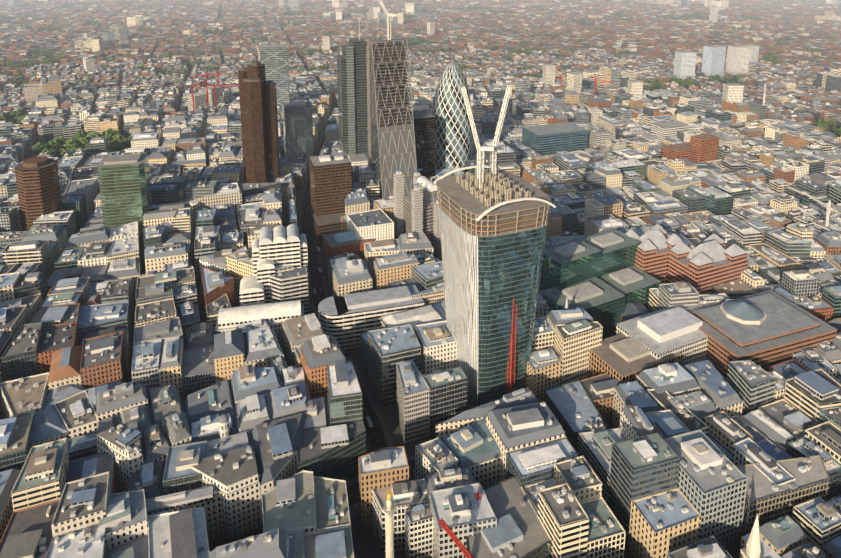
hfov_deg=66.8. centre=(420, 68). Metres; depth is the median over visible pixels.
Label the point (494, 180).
cranes
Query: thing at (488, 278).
towers
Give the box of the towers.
[14,38,550,407]
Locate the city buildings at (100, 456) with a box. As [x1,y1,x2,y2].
[0,44,840,557]
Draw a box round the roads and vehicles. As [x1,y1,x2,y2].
[208,107,414,551]
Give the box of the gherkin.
[433,62,471,168]
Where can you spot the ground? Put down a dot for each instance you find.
(365, 544)
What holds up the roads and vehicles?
on the ground
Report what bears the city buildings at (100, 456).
on the ground
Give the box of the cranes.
[188,0,837,557]
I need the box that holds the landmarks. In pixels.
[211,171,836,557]
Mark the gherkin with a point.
(453, 138)
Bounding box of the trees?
[0,0,840,157]
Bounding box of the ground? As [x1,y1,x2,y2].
[1,0,840,557]
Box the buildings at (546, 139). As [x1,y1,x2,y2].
[0,0,840,161]

